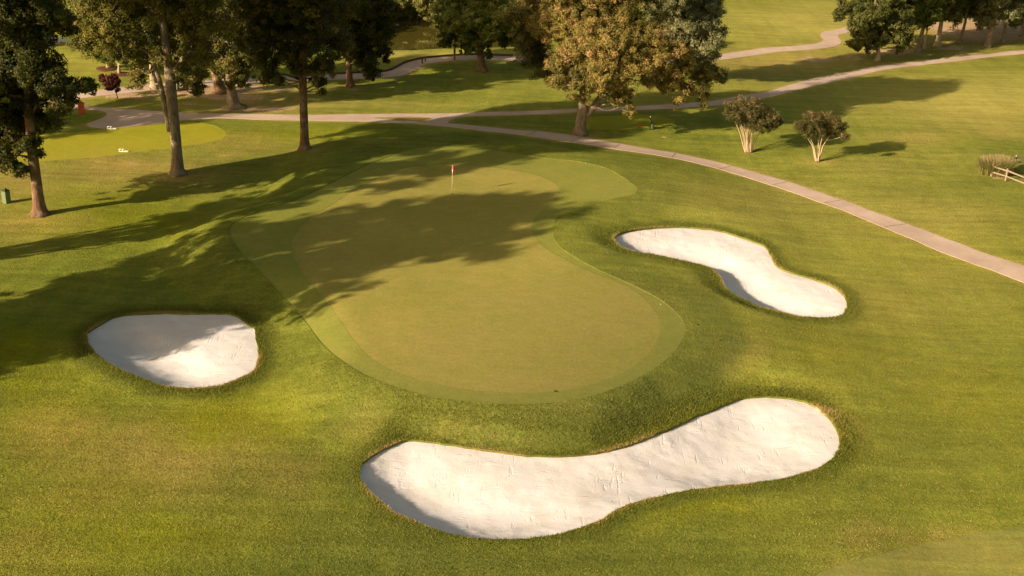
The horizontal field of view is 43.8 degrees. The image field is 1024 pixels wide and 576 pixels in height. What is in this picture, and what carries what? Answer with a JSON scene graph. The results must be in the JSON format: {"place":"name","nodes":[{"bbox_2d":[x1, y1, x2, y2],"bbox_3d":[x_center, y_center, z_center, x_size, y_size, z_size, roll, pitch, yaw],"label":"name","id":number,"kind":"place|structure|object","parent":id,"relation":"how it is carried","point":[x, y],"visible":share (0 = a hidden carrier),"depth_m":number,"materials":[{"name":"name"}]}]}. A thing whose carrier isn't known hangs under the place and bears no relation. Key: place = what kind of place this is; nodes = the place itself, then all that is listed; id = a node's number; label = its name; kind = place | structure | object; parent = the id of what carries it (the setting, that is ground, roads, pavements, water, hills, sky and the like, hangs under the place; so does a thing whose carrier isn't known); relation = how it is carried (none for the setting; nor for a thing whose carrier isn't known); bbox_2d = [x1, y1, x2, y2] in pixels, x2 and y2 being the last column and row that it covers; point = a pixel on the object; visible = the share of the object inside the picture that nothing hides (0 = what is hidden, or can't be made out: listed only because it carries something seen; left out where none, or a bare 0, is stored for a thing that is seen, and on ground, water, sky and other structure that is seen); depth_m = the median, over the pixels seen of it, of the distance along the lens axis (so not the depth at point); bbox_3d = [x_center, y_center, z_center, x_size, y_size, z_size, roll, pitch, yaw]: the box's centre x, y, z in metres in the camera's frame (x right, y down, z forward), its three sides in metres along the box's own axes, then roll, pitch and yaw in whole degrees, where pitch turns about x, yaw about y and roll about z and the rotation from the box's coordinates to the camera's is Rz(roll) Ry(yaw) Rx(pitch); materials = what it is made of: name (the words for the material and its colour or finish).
{"place":"outdoors","nodes":[
{"label":"outdoors","id":0,"kind":"place"},
{"bbox_2d":[43,37,74,46],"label":"pond water","id":1,"kind":"structure","parent":0,"point":[61,41],"depth_m":152.16,"materials":[{"name":"grey liquid"}]},
{"bbox_2d":[55,27,848,99],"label":"cart path","id":2,"kind":"structure","parent":0,"point":[831,38],"depth_m":149.09,"materials":[{"name":"concrete"}]},
{"bbox_2d":[385,22,543,49],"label":"pond water","id":3,"kind":"structure","parent":0,"point":[414,34],"depth_m":161.34,"materials":[{"name":"green liquid"}]},
{"bbox_2d":[0,0,1023,575],"bbox_3d":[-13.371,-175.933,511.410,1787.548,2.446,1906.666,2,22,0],"label":"ground","id":4,"kind":"structure","parent":0,"point":[918,144],"depth_m":80.25,"materials":[{"name":"green plant"}]},
{"bbox_2d":[1,188,10,203],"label":"utility box","id":5,"kind":"object","parent":4,"relation":"on","point":[5,195],"visible":1,"depth_m":96.41,"materials":[{"name":"green paint"}]},
{"bbox_2d":[0,0,99,217],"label":"oak tree","id":6,"kind":"object","parent":4,"relation":"on","point":[35,81],"visible":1,"depth_m":89.61,"materials":[{"name":"green plant"}]},
{"bbox_2d":[63,1,90,41],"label":"maple tree","id":7,"kind":"object","parent":4,"relation":"on","point":[71,10],"visible":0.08,"depth_m":149.53,"materials":[{"name":"green plant"}]},
{"bbox_2d":[78,102,84,113],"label":"tee sign","id":8,"kind":"object","parent":4,"relation":"on","point":[81,108],"visible":0.97,"depth_m":117.49,"materials":[{"name":"brown wood"}]},
{"bbox_2d":[96,66,117,71],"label":"mulch ring","id":9,"kind":"object","parent":4,"relation":"on","point":[103,68],"visible":0.8,"depth_m":137.31,"materials":[{"name":"brown wood"}]},
{"bbox_2d":[97,53,116,67],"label":"young tree","id":10,"kind":"object","parent":9,"relation":"on","point":[104,61],"visible":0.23,"depth_m":136.22,"materials":[{"name":"green plant"}]},
{"bbox_2d":[98,73,121,100],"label":"japanese maple","id":11,"kind":"object","parent":4,"relation":"on","point":[111,81],"visible":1,"depth_m":124.78,"materials":[{"name":"red plant"}]},
{"bbox_2d":[100,44,136,73],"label":"young tree","id":12,"kind":"object","parent":4,"relation":"on","point":[119,63],"visible":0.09,"depth_m":134.41,"materials":[{"name":"green plant"}]},
{"bbox_2d":[113,72,132,76],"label":"mulch ring","id":13,"kind":"object","parent":4,"relation":"on","point":[122,74],"visible":0.63,"depth_m":135.36,"materials":[{"name":"brown wood"}]},
{"bbox_2d":[60,0,242,176],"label":"oak tree","id":14,"kind":"object","parent":4,"relation":"on","point":[126,20],"visible":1,"depth_m":99.56,"materials":[{"name":"green plant"}]},
{"bbox_2d":[129,7,179,89],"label":"oak tree","id":15,"kind":"object","parent":4,"relation":"on","point":[152,86],"visible":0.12,"depth_m":128.40,"materials":[{"name":"green plant"}]},
{"bbox_2d":[87,314,257,387],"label":"sand bunker","id":16,"kind":"object","parent":4,"relation":"on","point":[187,351],"visible":0.99,"depth_m":74.70},
{"bbox_2d":[169,14,231,94],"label":"oak tree","id":17,"kind":"object","parent":4,"relation":"on","point":[221,90],"visible":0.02,"depth_m":129.90,"materials":[{"name":"brown plant"}]},
{"bbox_2d":[204,0,273,110],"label":"oak tree","id":18,"kind":"object","parent":4,"relation":"on","point":[229,61],"visible":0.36,"depth_m":122.13,"materials":[{"name":"green plant"}]},
{"bbox_2d":[224,0,370,150],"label":"oak tree","id":19,"kind":"object","parent":4,"relation":"on","point":[307,29],"visible":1,"depth_m":106.71,"materials":[{"name":"green plant"}]},
{"bbox_2d":[2,115,673,162],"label":"tee box","id":20,"kind":"object","parent":4,"relation":"on","point":[86,144],"visible":0.77,"depth_m":112.91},
{"bbox_2d":[326,0,404,86],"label":"oak tree","id":21,"kind":"object","parent":4,"relation":"on","point":[373,36],"visible":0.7,"depth_m":132.33,"materials":[{"name":"green plant"}]},
{"bbox_2d":[388,0,410,20],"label":"tree","id":22,"kind":"object","parent":4,"relation":"on","point":[404,15],"visible":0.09,"depth_m":169.86,"materials":[{"name":"green plant"}]},
{"bbox_2d":[393,0,425,18],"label":"tree","id":23,"kind":"object","parent":4,"relation":"on","point":[403,4],"visible":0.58,"depth_m":168.28,"materials":[{"name":"green plant"}]},
{"bbox_2d":[404,0,430,19],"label":"tree","id":24,"kind":"object","parent":4,"relation":"on","point":[415,11],"visible":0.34,"depth_m":168.73,"materials":[{"name":"green plant"}]},
{"bbox_2d":[335,53,512,73],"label":"timber kerb","id":25,"kind":"structure","parent":4,"relation":"on","point":[403,62],"depth_m":148.62,"materials":[{"name":"brown wood"}]},
{"bbox_2d":[412,0,436,22],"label":"tree","id":26,"kind":"object","parent":4,"relation":"on","point":[423,4],"visible":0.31,"depth_m":167.31,"materials":[{"name":"green plant"}]},
{"bbox_2d":[435,25,466,59],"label":"young tree","id":27,"kind":"object","parent":4,"relation":"on","point":[447,39],"visible":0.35,"depth_m":146.95,"materials":[{"name":"green plant"}]},
{"bbox_2d":[355,18,554,35],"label":"bank grass","id":28,"kind":"structure","parent":4,"relation":"on","point":[421,22],"depth_m":170.22,"materials":[{"name":"green plant"}]},
{"bbox_2d":[229,147,684,403],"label":"green collar","id":29,"kind":"object","parent":4,"relation":"on","point":[262,240],"visible":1,"depth_m":87.17,"materials":[{"name":"green plant"}]},
{"bbox_2d":[291,164,660,392],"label":"putting green","id":30,"kind":"object","parent":29,"relation":"on","point":[423,273],"visible":1,"depth_m":80.80,"materials":[{"name":"green plant"}]},
{"bbox_2d":[57,217,873,564],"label":"lip grass","id":31,"kind":"structure","parent":4,"relation":"on","point":[529,447],"depth_m":68.51,"materials":[{"name":"green plant"}]},
{"bbox_2d":[429,0,530,72],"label":"maple tree","id":32,"kind":"object","parent":4,"relation":"on","point":[480,21],"visible":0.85,"depth_m":140.29,"materials":[{"name":"green plant"}]},
{"bbox_2d":[360,398,838,539],"bbox_3d":[5.466,9.141,63.401,25.588,0.662,10.094,-5,23,-17],"label":"sand bunker","id":33,"kind":"object","parent":4,"relation":"on","point":[468,492],"visible":1,"depth_m":63.04},
{"bbox_2d":[496,0,730,136],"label":"oak tree","id":34,"kind":"object","parent":4,"relation":"on","point":[617,46],"visible":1,"depth_m":114.79,"materials":[{"name":"green plant"}]},
{"bbox_2d":[641,0,730,59],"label":"elm tree","id":35,"kind":"object","parent":4,"relation":"on","point":[695,24],"visible":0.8,"depth_m":136.13,"materials":[{"name":"green plant"}]},
{"bbox_2d":[615,228,846,317],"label":"sand bunker","id":36,"kind":"object","parent":4,"relation":"on","point":[748,270],"visible":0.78,"depth_m":89.33},
{"bbox_2d":[722,94,784,152],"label":"crepe myrtle","id":37,"kind":"object","parent":4,"relation":"on","point":[760,121],"visible":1,"depth_m":115.06,"materials":[{"name":"green plant"}]},
{"bbox_2d":[792,110,851,161],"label":"crepe myrtle","id":38,"kind":"object","parent":4,"relation":"on","point":[819,123],"visible":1,"depth_m":113.28,"materials":[{"name":"green plant"}]},
{"bbox_2d":[831,0,918,60],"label":"oak tree","id":39,"kind":"object","parent":4,"relation":"on","point":[873,22],"visible":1,"depth_m":154.37,"materials":[{"name":"green plant"}]},
{"bbox_2d":[900,0,919,45],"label":"oak tree","id":40,"kind":"object","parent":4,"relation":"on","point":[912,43],"visible":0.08,"depth_m":164.31,"materials":[{"name":"brown plant"}]},
{"bbox_2d":[814,525,1023,575],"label":"fairway","id":41,"kind":"structure","parent":4,"relation":"on","point":[997,552],"depth_m":56.72,"materials":[{"name":"green plant"}]},
{"bbox_2d":[904,0,955,52],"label":"oak tree","id":42,"kind":"object","parent":4,"relation":"on","point":[931,13],"visible":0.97,"depth_m":160.01,"materials":[{"name":"green plant"}]},
{"bbox_2d":[923,0,949,48],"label":"oak tree","id":43,"kind":"object","parent":4,"relation":"on","point":[924,46],"visible":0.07,"depth_m":164.17,"materials":[{"name":"brown plant"}]},
{"bbox_2d":[933,0,975,46],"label":"oak tree","id":44,"kind":"object","parent":4,"relation":"on","point":[951,13],"visible":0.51,"depth_m":163.37,"materials":[{"name":"green plant"}]},
{"bbox_2d":[937,0,976,41],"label":"oak tree","id":45,"kind":"object","parent":4,"relation":"on","point":[965,16],"visible":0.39,"depth_m":169.13,"materials":[{"name":"brown plant"}]},
{"bbox_2d":[962,6,980,30],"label":"oak tree","id":46,"kind":"object","parent":4,"relation":"on","point":[969,18],"visible":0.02,"depth_m":178.10,"materials":[{"name":"brown plant"}]},
{"bbox_2d":[968,0,1023,47],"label":"oak tree","id":47,"kind":"object","parent":4,"relation":"on","point":[987,13],"visible":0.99,"depth_m":165.57,"materials":[{"name":"green plant"}]},
{"bbox_2d":[990,155,1023,183],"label":"rail fence","id":48,"kind":"object","parent":4,"relation":"on","point":[1008,170],"visible":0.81,"depth_m":110.72,"materials":[{"name":"brown wood"}]},
{"bbox_2d":[999,0,1023,42],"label":"oak tree","id":49,"kind":"object","parent":4,"relation":"on","point":[1019,3],"visible":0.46,"depth_m":168.96,"materials":[{"name":"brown plant"}]},
{"bbox_2d":[1019,20,1023,37],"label":"oak tree","id":50,"kind":"object","parent":4,"relation":"on","point":[1021,35],"visible":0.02,"depth_m":174.29,"materials":[{"name":"brown plant"}]},
{"bbox_2d":[62,50,1023,282],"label":"cart path","id":51,"kind":"structure","parent":0,"point":[116,118],"depth_m":118.97,"materials":[{"name":"concrete"}]},
{"bbox_2d":[528,131,901,226],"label":"path joints","id":52,"kind":"object","parent":51,"relation":"on","point":[728,166],"visible":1,"depth_m":111.79,"materials":[{"name":"grey concrete"}]},
{"bbox_2d":[973,152,1019,176],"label":"ornamental grass","id":53,"kind":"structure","parent":0,"point":[984,163],"depth_m":112.00,"materials":[{"name":"beige plant"}]}
]}

